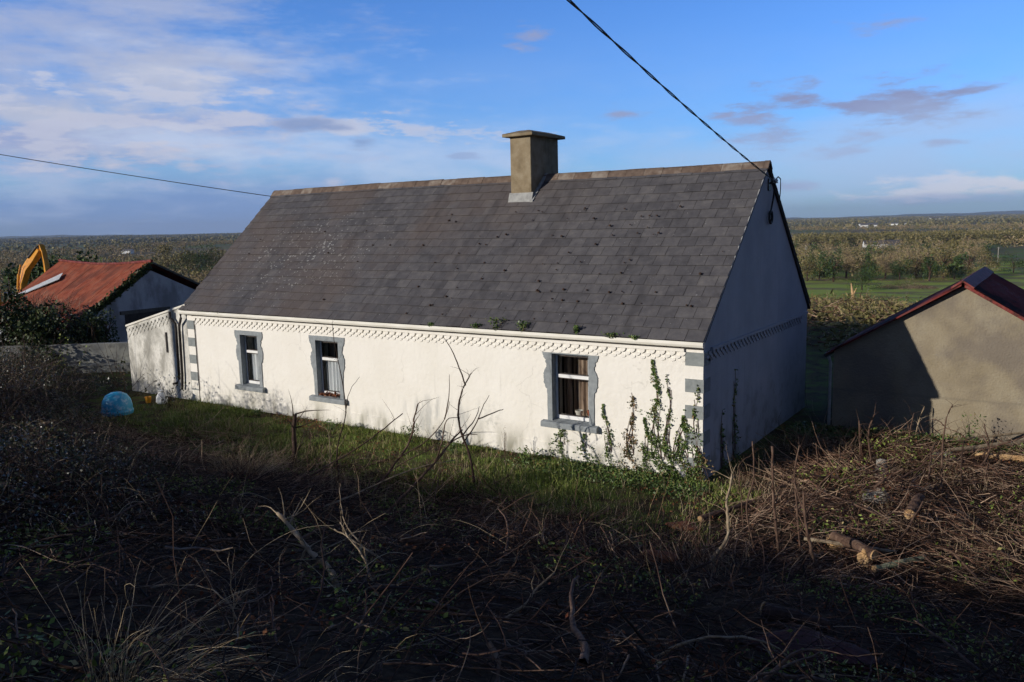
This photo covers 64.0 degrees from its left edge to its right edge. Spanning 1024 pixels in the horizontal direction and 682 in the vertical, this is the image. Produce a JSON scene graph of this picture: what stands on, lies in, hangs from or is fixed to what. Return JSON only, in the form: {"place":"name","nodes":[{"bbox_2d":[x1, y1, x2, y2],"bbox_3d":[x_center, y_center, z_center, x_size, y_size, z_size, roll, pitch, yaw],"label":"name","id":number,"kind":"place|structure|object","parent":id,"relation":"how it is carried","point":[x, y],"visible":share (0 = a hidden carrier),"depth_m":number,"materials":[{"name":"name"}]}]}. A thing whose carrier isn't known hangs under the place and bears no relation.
{"place":"outdoors","nodes":[
{"label":"outdoors","id":0,"kind":"place"},
{"bbox_2d":[0,217,1023,681],"bbox_3d":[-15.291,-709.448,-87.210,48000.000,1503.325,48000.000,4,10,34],"label":"ground","id":1,"kind":"structure","parent":0,"point":[816,375],"depth_m":9.77,"materials":[{"name":"green plant"}]},
{"bbox_2d":[0,244,49,304],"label":"excavator","id":2,"kind":"object","parent":1,"relation":"on","point":[33,258],"visible":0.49,"depth_m":59.78,"materials":[{"name":"metal"}]},
{"bbox_2d":[0,284,75,370],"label":"shrub","id":3,"kind":"object","parent":1,"relation":"on","point":[39,320],"visible":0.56,"depth_m":29.75,"materials":[{"name":"green plant"}]},
{"bbox_2d":[3,250,102,290],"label":"ivy clad tree","id":4,"kind":"object","parent":1,"relation":"on","point":[14,273],"visible":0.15,"depth_m":85.31,"materials":[{"name":"green plant"}]},
{"bbox_2d":[0,342,130,374],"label":"yard wall","id":5,"kind":"structure","parent":1,"relation":"on","point":[98,359],"depth_m":29.55,"materials":[{"name":"grey concrete"}]},
{"bbox_2d":[58,305,119,360],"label":"shrub","id":6,"kind":"object","parent":1,"relation":"on","point":[85,332],"visible":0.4,"depth_m":30.32,"materials":[{"name":"green plant"}]},
{"bbox_2d":[0,259,199,341],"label":"barn","id":7,"kind":"structure","parent":1,"relation":"on","point":[157,288],"depth_m":34.35,"materials":[{"name":"red metal"}]},
{"bbox_2d":[1,287,91,322],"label":"bare creeper","id":8,"kind":"object","parent":7,"relation":"attached to","point":[50,300],"visible":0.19,"depth_m":32.61,"materials":[{"name":"plant"}]},
{"bbox_2d":[68,262,152,330],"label":"verge ivy","id":9,"kind":"object","parent":7,"relation":"attached to","point":[107,300],"visible":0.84,"depth_m":32.58,"materials":[{"name":"green plant"}]},
{"bbox_2d":[101,391,133,415],"bbox_3d":[-10.800,1.942,22.430,0.821,1.122,0.821,4,10,34],"label":"tarpaulin-covered heap","id":10,"kind":"object","parent":1,"relation":"on","point":[119,400],"visible":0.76,"depth_m":22.12,"materials":[{"name":"blue plastic"}]},
{"bbox_2d":[86,360,157,397],"bbox_3d":[-11.463,1.171,23.725,2.124,1.298,1.472,5,10,39],"label":"sapling","id":11,"kind":"object","parent":1,"relation":"on","point":[124,381],"visible":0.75,"depth_m":23.68,"materials":[{"name":"brown plant"}]},
{"bbox_2d":[0,320,304,569],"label":"bramble","id":12,"kind":"object","parent":1,"relation":"on","point":[32,391],"depth_m":13.75,"materials":[{"name":"green plant"}]},
{"bbox_2d":[0,563,304,681],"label":"grass tussock","id":13,"kind":"object","parent":1,"relation":"on","point":[131,679],"depth_m":4.57,"materials":[{"name":"green plant"}]},
{"bbox_2d":[125,304,192,399],"bbox_3d":[-9.610,0.202,26.176,3.125,3.230,3.784,4,10,34],"label":"lean to","id":14,"kind":"object","parent":1,"relation":"on","point":[152,348],"visible":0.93,"depth_m":24.61,"materials":[{"name":"white paint"}]},
{"bbox_2d":[148,243,202,274],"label":"tree","id":15,"kind":"object","parent":1,"relation":"on","point":[182,261],"visible":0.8,"depth_m":593.71,"materials":[{"name":"green plant"}]},
{"bbox_2d":[135,559,254,642],"bbox_3d":[-2.345,1.859,5.908,0.862,0.672,0.435,0,8,10],"label":"dead branch","id":16,"kind":"object","parent":1,"relation":"on","point":[226,601],"visible":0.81,"depth_m":5.95,"materials":[{"name":"brown wood"}]},
{"bbox_2d":[180,242,218,269],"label":"ivy clad tree","id":17,"kind":"object","parent":1,"relation":"on","point":[201,257],"visible":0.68,"depth_m":588.59,"materials":[{"name":"green plant"}]},
{"bbox_2d":[201,436,301,475],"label":"grass tussock","id":18,"kind":"object","parent":1,"relation":"on","point":[262,471],"depth_m":15.51,"materials":[{"name":"green plant"}]},
{"bbox_2d":[286,393,322,468],"bbox_3d":[-4.221,1.869,16.614,0.933,1.815,1.222,-5,9,-23],"label":"dead post","id":19,"kind":"object","parent":1,"relation":"on","point":[293,437],"visible":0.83,"depth_m":16.52,"materials":[{"name":"brown wood"}]},
{"bbox_2d":[266,490,363,595],"bbox_3d":[-1.914,2.010,8.195,0.928,1.028,1.581,-5,9,-26],"label":"dead branch","id":20,"kind":"object","parent":1,"relation":"on","point":[305,545],"visible":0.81,"depth_m":8.06,"materials":[{"name":"brown wood"}]},
{"bbox_2d":[6,405,664,681],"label":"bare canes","id":21,"kind":"object","parent":1,"relation":"on","point":[278,537],"visible":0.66,"depth_m":9.35,"materials":[{"name":"brown plant"}]},
{"bbox_2d":[319,306,358,485],"bbox_3d":[-3.214,1.018,14.842,0.599,3.364,0.751,4,10,34],"label":"young tree","id":22,"kind":"object","parent":1,"relation":"on","point":[343,410],"visible":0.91,"depth_m":14.73,"materials":[{"name":"brown plant"}]},
{"bbox_2d":[283,399,402,498],"bbox_3d":[-2.695,1.795,13.568,2.271,1.416,0.450,-7,10,-36],"label":"cut branch","id":23,"kind":"object","parent":1,"relation":"on","point":[308,477],"visible":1,"depth_m":13.62,"materials":[{"name":"brown plant"}]},
{"bbox_2d":[316,515,393,596],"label":"dead branch","id":24,"kind":"object","parent":1,"relation":"on","point":[363,557],"visible":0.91,"depth_m":7.68,"materials":[{"name":"brown wood"}]},
{"bbox_2d":[284,627,475,681],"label":"grass tussock","id":25,"kind":"object","parent":1,"relation":"on","point":[351,659],"depth_m":4.97,"materials":[{"name":"plant"}]},
{"bbox_2d":[312,485,448,591],"bbox_3d":[-1.342,2.101,8.524,1.678,0.924,0.397,4,10,34],"label":"dead branch","id":26,"kind":"object","parent":1,"relation":"on","point":[373,553],"visible":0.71,"depth_m":8.65,"materials":[{"name":"brown wood"}]},
{"bbox_2d":[323,452,455,508],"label":"cut branch","id":27,"kind":"object","parent":1,"relation":"on","point":[326,505],"visible":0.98,"depth_m":12.90,"materials":[{"name":"brown plant"}]},
{"bbox_2d":[8,402,788,577],"bbox_3d":[-3.574,2.119,15.674,16.467,1.354,5.766,4,10,34],"label":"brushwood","id":28,"kind":"object","parent":1,"relation":"on","point":[308,486],"visible":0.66,"depth_m":14.37,"materials":[{"name":"plant"}]},
{"bbox_2d":[371,374,449,496],"bbox_3d":[-1.847,1.694,14.739,1.793,1.985,0.708,-6,9,-28],"label":"cut branch","id":29,"kind":"object","parent":1,"relation":"on","point":[395,462],"visible":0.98,"depth_m":14.59,"materials":[{"name":"brown plant"}]},
{"bbox_2d":[77,397,763,552],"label":"grass","id":30,"kind":"structure","parent":1,"relation":"on","point":[513,480],"depth_m":17.05,"materials":[{"name":"green plant"}]},
{"bbox_2d":[43,399,802,577],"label":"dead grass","id":31,"kind":"structure","parent":1,"relation":"on","point":[728,558],"depth_m":15.44,"materials":[{"name":"brown plant"}]},
{"bbox_2d":[397,534,451,548],"bbox_3d":[-1.107,2.551,10.430,0.692,0.248,0.149,-3,8,-8],"label":"log","id":32,"kind":"object","parent":1,"relation":"on","point":[418,540],"visible":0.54,"depth_m":10.37,"materials":[{"name":"brown wood"}]},
{"bbox_2d":[384,414,476,515],"bbox_3d":[-1.325,1.984,13.107,1.744,1.377,0.279,-7,10,-36],"label":"cut branch","id":33,"kind":"object","parent":1,"relation":"on","point":[402,496],"visible":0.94,"depth_m":13.12,"materials":[{"name":"brown plant"}]},
{"bbox_2d":[444,338,502,484],"bbox_3d":[-0.828,1.362,15.504,1.205,2.789,0.598,2,9,24],"label":"young tree","id":34,"kind":"object","parent":1,"relation":"on","point":[468,451],"visible":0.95,"depth_m":15.43,"materials":[{"name":"brown plant"}]},
{"bbox_2d":[168,130,810,479],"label":"cottage","id":35,"kind":"structure","parent":1,"relation":"on","point":[692,276],"depth_m":18.58,"materials":[{"name":"paint"}]},
{"bbox_2d":[234,330,265,392],"bbox_3d":[-7.025,0.516,22.397,1.170,1.635,0.560,4,10,34],"label":"window","id":36,"kind":"structure","parent":35,"relation":"in","point":[255,384],"depth_m":22.45,"materials":[{"name":"white paint"}]},
{"bbox_2d":[309,335,347,404],"bbox_3d":[-4.530,0.691,20.725,1.267,1.675,0.560,4,10,34],"label":"window","id":37,"kind":"structure","parent":35,"relation":"in","point":[317,357],"depth_m":20.80,"materials":[{"name":"white paint"}]},
{"bbox_2d":[541,352,598,433],"bbox_3d":[1.316,0.999,16.865,1.330,1.560,0.685,4,10,34],"label":"window","id":38,"kind":"structure","parent":35,"relation":"in","point":[585,377],"depth_m":16.94,"materials":[{"name":"white paint"}]},
{"bbox_2d":[592,404,622,468],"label":"climbing ivy","id":39,"kind":"object","parent":35,"relation":"attached to","point":[604,417],"visible":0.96,"depth_m":16.29,"materials":[{"name":"green plant"}]},
{"bbox_2d":[611,393,643,471],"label":"climbing ivy","id":40,"kind":"object","parent":35,"relation":"attached to","point":[628,436],"visible":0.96,"depth_m":16.01,"materials":[{"name":"green plant"}]},
{"bbox_2d":[626,417,653,472],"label":"climbing ivy","id":41,"kind":"object","parent":35,"relation":"attached to","point":[646,448],"visible":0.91,"depth_m":15.85,"materials":[{"name":"green plant"}]},
{"bbox_2d":[629,359,679,476],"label":"climbing ivy","id":42,"kind":"object","parent":35,"relation":"attached to","point":[654,409],"visible":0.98,"depth_m":15.66,"materials":[{"name":"green plant"}]},
{"bbox_2d":[653,374,674,477],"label":"climbing ivy","id":43,"kind":"object","parent":35,"relation":"attached to","point":[663,437],"visible":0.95,"depth_m":15.57,"materials":[{"name":"green plant"}]},
{"bbox_2d":[663,409,687,480],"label":"climbing ivy","id":44,"kind":"object","parent":35,"relation":"attached to","point":[676,443],"visible":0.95,"depth_m":15.48,"materials":[{"name":"green plant"}]},
{"bbox_2d":[662,417,701,480],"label":"climbing ivy","id":45,"kind":"object","parent":35,"relation":"attached to","point":[684,446],"visible":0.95,"depth_m":15.40,"materials":[{"name":"green plant"}]},
{"bbox_2d":[682,385,707,482],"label":"climbing ivy","id":46,"kind":"object","parent":35,"relation":"attached to","point":[699,435],"visible":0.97,"depth_m":15.24,"materials":[{"name":"green plant"}]},
{"bbox_2d":[671,447,720,484],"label":"climbing ivy","id":47,"kind":"object","parent":35,"relation":"attached to","point":[704,463],"visible":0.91,"depth_m":15.23,"materials":[{"name":"green plant"}]},
{"bbox_2d":[717,409,731,471],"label":"climbing ivy","id":48,"kind":"object","parent":35,"relation":"attached to","point":[722,444],"visible":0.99,"depth_m":16.05,"materials":[{"name":"green plant"}]},
{"bbox_2d":[731,369,742,461],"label":"climbing ivy","id":49,"kind":"object","parent":35,"relation":"attached to","point":[734,437],"visible":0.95,"depth_m":16.57,"materials":[{"name":"green plant"}]},
{"bbox_2d":[768,176,780,223],"bbox_3d":[5.709,-3.051,17.771,0.171,1.026,0.636,4,10,34],"label":"cable bracket","id":50,"kind":"object","parent":35,"relation":"attached to","point":[770,216],"visible":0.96,"depth_m":17.61,"materials":[{"name":"metal"}]},
{"bbox_2d":[0,238,990,299],"bbox_3d":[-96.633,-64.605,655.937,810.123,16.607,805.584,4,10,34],"label":"woodland","id":51,"kind":"object","parent":1,"relation":"on","point":[913,269],"visible":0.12,"depth_m":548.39,"materials":[{"name":"green plant"}]},
{"bbox_2d":[0,431,1023,681],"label":"brushwood","id":52,"kind":"object","parent":1,"relation":"on","point":[470,653],"visible":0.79,"depth_m":7.64,"materials":[{"name":"brown plant"}]},
{"bbox_2d":[0,432,1023,681],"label":"fallen branches","id":53,"kind":"object","parent":1,"relation":"on","point":[578,634],"visible":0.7,"depth_m":7.93,"materials":[{"name":"brown wood"}]},
{"bbox_2d":[0,456,1023,681],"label":"undergrowth","id":54,"kind":"object","parent":1,"relation":"on","point":[23,671],"visible":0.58,"depth_m":8.02,"materials":[{"name":"green plant"}]},
{"bbox_2d":[0,214,1023,250],"bbox_3d":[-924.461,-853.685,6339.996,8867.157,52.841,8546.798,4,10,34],"label":"hedgerows","id":55,"kind":"object","parent":1,"relation":"on","point":[843,221],"visible":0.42,"depth_m":3888.84,"materials":[{"name":"green plant"}]},
{"bbox_2d":[0,222,1023,265],"bbox_3d":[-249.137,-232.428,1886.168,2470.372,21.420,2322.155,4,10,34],"label":"woodland","id":56,"kind":"object","parent":1,"relation":"on","point":[138,246],"visible":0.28,"depth_m":1482.90,"materials":[{"name":"green plant"}]},
{"bbox_2d":[496,534,571,625],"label":"dead branch","id":57,"kind":"object","parent":1,"relation":"on","point":[534,592],"visible":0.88,"depth_m":7.36,"materials":[{"name":"brown wood"}]},
{"bbox_2d":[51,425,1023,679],"bbox_3d":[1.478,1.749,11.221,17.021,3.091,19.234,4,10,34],"label":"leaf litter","id":58,"kind":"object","parent":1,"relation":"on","point":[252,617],"visible":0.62,"depth_m":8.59,"materials":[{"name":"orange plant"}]},
{"bbox_2d":[520,571,669,624],"bbox_3d":[0.728,2.358,7.618,1.526,0.337,0.538,-2,8,-5],"label":"dead branch","id":59,"kind":"object","parent":1,"relation":"on","point":[587,617],"visible":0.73,"depth_m":7.49,"materials":[{"name":"brown wood"}]},
{"bbox_2d":[492,452,714,499],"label":"undergrowth","id":60,"kind":"object","parent":1,"relation":"on","point":[592,472],"visible":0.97,"depth_m":15.60,"materials":[{"name":"green plant"}]},
{"bbox_2d":[640,550,677,562],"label":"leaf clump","id":61,"kind":"object","parent":1,"relation":"on","point":[656,553],"visible":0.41,"depth_m":11.19,"materials":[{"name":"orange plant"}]},
{"bbox_2d":[642,523,714,597],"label":"dead branch","id":62,"kind":"object","parent":1,"relation":"on","point":[686,572],"visible":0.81,"depth_m":9.21,"materials":[{"name":"brown wood"}]},
{"bbox_2d":[704,440,746,561],"bbox_3d":[2.979,2.273,11.624,0.955,1.770,0.688,4,10,34],"label":"cut sapling","id":63,"kind":"object","parent":1,"relation":"on","point":[728,518],"visible":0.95,"depth_m":11.63,"materials":[{"name":"brown plant"}]},
{"bbox_2d":[698,499,755,521],"bbox_3d":[3.579,2.811,13.609,1.312,0.113,0.103,-7,10,-33],"label":"log","id":64,"kind":"object","parent":1,"relation":"on","point":[718,512],"visible":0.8,"depth_m":13.47,"materials":[{"name":"brown wood"}]},
{"bbox_2d":[645,614,829,678],"bbox_3d":[1.836,2.519,6.677,1.576,0.500,0.410,-1,8,2],"label":"dead branch","id":65,"kind":"object","parent":1,"relation":"on","point":[708,637],"visible":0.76,"depth_m":6.61,"materials":[{"name":"brown wood"}]},
{"bbox_2d":[740,441,758,549],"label":"cut sapling","id":66,"kind":"object","parent":1,"relation":"on","point":[746,508],"visible":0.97,"depth_m":12.12,"materials":[{"name":"brown plant"}]},
{"bbox_2d":[757,446,780,553],"bbox_3d":[3.861,2.348,12.030,0.358,1.596,0.552,6,11,42],"label":"cut sapling","id":67,"kind":"object","parent":1,"relation":"on","point":[773,499],"visible":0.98,"depth_m":11.98,"materials":[{"name":"brown plant"}]},
{"bbox_2d":[760,602,830,632],"bbox_3d":[2.962,2.906,8.565,0.712,0.204,0.177,6,11,40],"label":"log","id":68,"kind":"object","parent":1,"relation":"on","point":[779,613],"visible":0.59,"depth_m":8.55,"materials":[{"name":"brown wood"}]},
{"bbox_2d":[780,435,816,550],"bbox_3d":[4.260,2.261,12.172,0.548,1.702,0.436,-4,8,-19],"label":"cut sapling","id":69,"kind":"object","parent":1,"relation":"on","point":[797,517],"visible":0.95,"depth_m":12.09,"materials":[{"name":"brown plant"}]},
{"bbox_2d":[744,627,875,673],"bbox_3d":[2.728,2.872,7.585,1.166,0.140,0.824,4,10,34],"label":"rock","id":70,"kind":"object","parent":1,"relation":"on","point":[855,650],"depth_m":7.55,"materials":[{"name":"stone"}]},
{"bbox_2d":[791,475,828,573],"bbox_3d":[4.083,2.572,11.291,0.294,1.354,0.627,-7,10,-34],"label":"cut sapling","id":71,"kind":"object","parent":1,"relation":"on","point":[807,534],"visible":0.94,"depth_m":11.24,"materials":[{"name":"brown plant"}]},
{"bbox_2d":[800,257,823,280],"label":"tree","id":72,"kind":"object","parent":1,"relation":"on","point":[808,270],"visible":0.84,"depth_m":402.10,"materials":[{"name":"green plant"}]},
{"bbox_2d":[634,387,1023,642],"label":"brushwood","id":73,"kind":"object","parent":1,"relation":"on","point":[985,468],"visible":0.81,"depth_m":12.91,"materials":[{"name":"brown plant"}]},
{"bbox_2d":[804,537,896,552],"bbox_3d":[4.839,2.924,11.748,1.235,0.126,0.061,1,8,17],"label":"log","id":74,"kind":"object","parent":73,"relation":"on","point":[840,544],"visible":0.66,"depth_m":11.79,"materials":[{"name":"brown wood"}]},
{"bbox_2d":[830,531,878,559],"bbox_3d":[4.857,2.906,11.657,0.168,0.188,0.746,-5,9,-25],"label":"log","id":75,"kind":"object","parent":73,"relation":"on","point":[839,537],"visible":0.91,"depth_m":11.60,"materials":[{"name":"brown wood"}]},
{"bbox_2d":[904,493,923,519],"bbox_3d":[6.270,2.575,12.757,0.184,0.253,0.672,5,10,39],"label":"log","id":76,"kind":"object","parent":73,"relation":"on","point":[917,499],"visible":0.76,"depth_m":12.68,"materials":[{"name":"brown wood"}]},
{"bbox_2d":[945,439,1023,451],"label":"log","id":77,"kind":"object","parent":73,"relation":"on","point":[983,445],"visible":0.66,"depth_m":16.05,"materials":[{"name":"brown wood"}]},
{"bbox_2d":[975,452,1023,461],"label":"log","id":78,"kind":"object","parent":73,"relation":"on","point":[1015,457],"visible":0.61,"depth_m":15.40,"materials":[{"name":"brown wood"}]},
{"bbox_2d":[816,252,843,281],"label":"ivy clad tree","id":79,"kind":"object","parent":1,"relation":"on","point":[827,269],"visible":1,"depth_m":392.41,"materials":[{"name":"green plant"}]},
{"bbox_2d":[838,245,859,277],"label":"bare tree","id":80,"kind":"object","parent":1,"relation":"on","point":[848,260],"visible":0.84,"depth_m":420.46,"materials":[{"name":"brown plant"}]},
{"bbox_2d":[678,402,1023,573],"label":"dead grass","id":81,"kind":"structure","parent":1,"relation":"on","point":[891,484],"depth_m":14.65,"materials":[{"name":"brown plant"}]},
{"bbox_2d":[806,297,896,347],"bbox_3d":[13.578,-0.836,35.266,10.566,2.187,10.761,4,10,34],"label":"brush pile","id":82,"kind":"object","parent":1,"relation":"on","point":[838,314],"visible":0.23,"depth_m":34.86,"materials":[{"name":"brown plant"}]},
{"bbox_2d":[695,427,1023,574],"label":"undergrowth","id":83,"kind":"object","parent":1,"relation":"on","point":[870,515],"visible":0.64,"depth_m":14.26,"materials":[{"name":"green plant"}]},
{"bbox_2d":[810,290,916,320],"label":"brush pile","id":84,"kind":"object","parent":1,"relation":"on","point":[866,299],"visible":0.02,"depth_m":61.65,"materials":[{"name":"brown plant"}]},
{"bbox_2d":[847,266,883,289],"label":"ivy clad tree","id":85,"kind":"object","parent":1,"relation":"on","point":[867,276],"visible":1,"depth_m":326.65,"materials":[{"name":"green plant"}]},
{"bbox_2d":[807,289,931,351],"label":"scrub","id":86,"kind":"object","parent":1,"relation":"on","point":[873,319],"visible":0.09,"depth_m":36.72,"materials":[{"name":"green plant"}]},
{"bbox_2d":[872,249,898,277],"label":"bare tree","id":87,"kind":"object","parent":1,"relation":"on","point":[885,263],"visible":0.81,"depth_m":412.88,"materials":[{"name":"brown plant"}]},
{"bbox_2d":[758,422,1023,578],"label":"cut boughs","id":88,"kind":"object","parent":1,"relation":"on","point":[875,486],"visible":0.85,"depth_m":13.05,"materials":[{"name":"brown plant"}]},
{"bbox_2d":[871,554,925,571],"bbox_3d":[5.359,3.076,11.332,0.906,0.115,0.097,-4,9,-20],"label":"log","id":89,"kind":"object","parent":1,"relation":"on","point":[883,566],"visible":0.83,"depth_m":11.26,"materials":[{"name":"grey wood"}]},
{"bbox_2d":[888,258,915,278],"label":"ivy clad tree","id":90,"kind":"object","parent":1,"relation":"on","point":[900,269],"visible":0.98,"depth_m":400.95,"materials":[{"name":"green plant"}]},
{"bbox_2d":[785,421,1023,455],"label":"undergrowth","id":91,"kind":"object","parent":1,"relation":"on","point":[819,427],"visible":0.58,"depth_m":17.82,"materials":[{"name":"brown plant"}]},
{"bbox_2d":[792,228,1023,244],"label":"plantation","id":92,"kind":"object","parent":1,"relation":"on","point":[854,237],"visible":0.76,"depth_m":947.45,"materials":[{"name":"green plant"}]},
{"bbox_2d":[888,249,932,276],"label":"bare tree","id":93,"kind":"object","parent":1,"relation":"on","point":[916,266],"visible":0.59,"depth_m":410.83,"materials":[{"name":"brown plant"}]},
{"bbox_2d":[880,277,945,289],"bbox_3d":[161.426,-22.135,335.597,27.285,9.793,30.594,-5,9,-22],"label":"brush pile","id":94,"kind":"object","parent":1,"relation":"on","point":[914,285],"visible":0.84,"depth_m":333.99,"materials":[{"name":"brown plant"}]},
{"bbox_2d":[824,266,1023,446],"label":"shed","id":95,"kind":"structure","parent":1,"relation":"on","point":[960,342],"depth_m":17.74,"materials":[{"name":"beige cement render"},{"name":"masonry"},{"name":"red-painted metal roof trim"}]},
{"bbox_2d":[920,257,939,280],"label":"ivy clad tree","id":96,"kind":"object","parent":1,"relation":"on","point":[927,266],"visible":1,"depth_m":385.28,"materials":[{"name":"green plant"}]},
{"bbox_2d":[931,236,960,276],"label":"tree","id":97,"kind":"object","parent":1,"relation":"on","point":[945,258],"visible":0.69,"depth_m":406.50,"materials":[{"name":"green plant"}]},
{"bbox_2d":[925,400,966,507],"bbox_3d":[7.373,1.879,13.752,0.752,1.881,0.535,-2,8,-2],"label":"cut sapling","id":98,"kind":"object","parent":1,"relation":"on","point":[941,453],"visible":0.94,"depth_m":13.71,"materials":[{"name":"brown plant"}]},
{"bbox_2d":[959,237,994,274],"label":"bare tree","id":99,"kind":"object","parent":1,"relation":"on","point":[971,264],"visible":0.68,"depth_m":425.50,"materials":[{"name":"green plant"}]},
{"bbox_2d":[996,252,1023,272],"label":"ivy clad tree","id":100,"kind":"object","parent":1,"relation":"on","point":[1014,264],"visible":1,"depth_m":444.79,"materials":[{"name":"green plant"}]},
{"bbox_3d":[-6.676,-0.868,-4.558,0.320,7.394,0.314,4,10,34],"label":"utility pole","id":101,"kind":"object","parent":1,"relation":"on","visible":0},
{"bbox_2d":[567,0,775,181],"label":"overhead cable","id":102,"kind":"object","parent":101,"relation":"attached to","point":[571,2],"visible":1,"depth_m":10.67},
{"bbox_3d":[-24.587,-3.193,26.505,0.307,8.925,0.294,4,10,34],"label":"utility pole","id":103,"kind":"object","parent":1,"relation":"on","visible":0},
{"bbox_2d":[0,154,270,196],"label":"overhead wire","id":104,"kind":"object","parent":103,"relation":"attached to","point":[135,176],"visible":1,"depth_m":26.07,"materials":[{"name":"black metal"}]},
{"bbox_2d":[0,0,1023,236],"label":"sky","id":105,"kind":"structure","parent":0,"point":[858,107],"materials":[{"name":"blue"}]},
{"bbox_2d":[786,213,1010,218],"bbox_3d":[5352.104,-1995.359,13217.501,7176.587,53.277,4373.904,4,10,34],"label":"hills","id":106,"kind":"structure","parent":0,"point":[940,214],"depth_m":11992.57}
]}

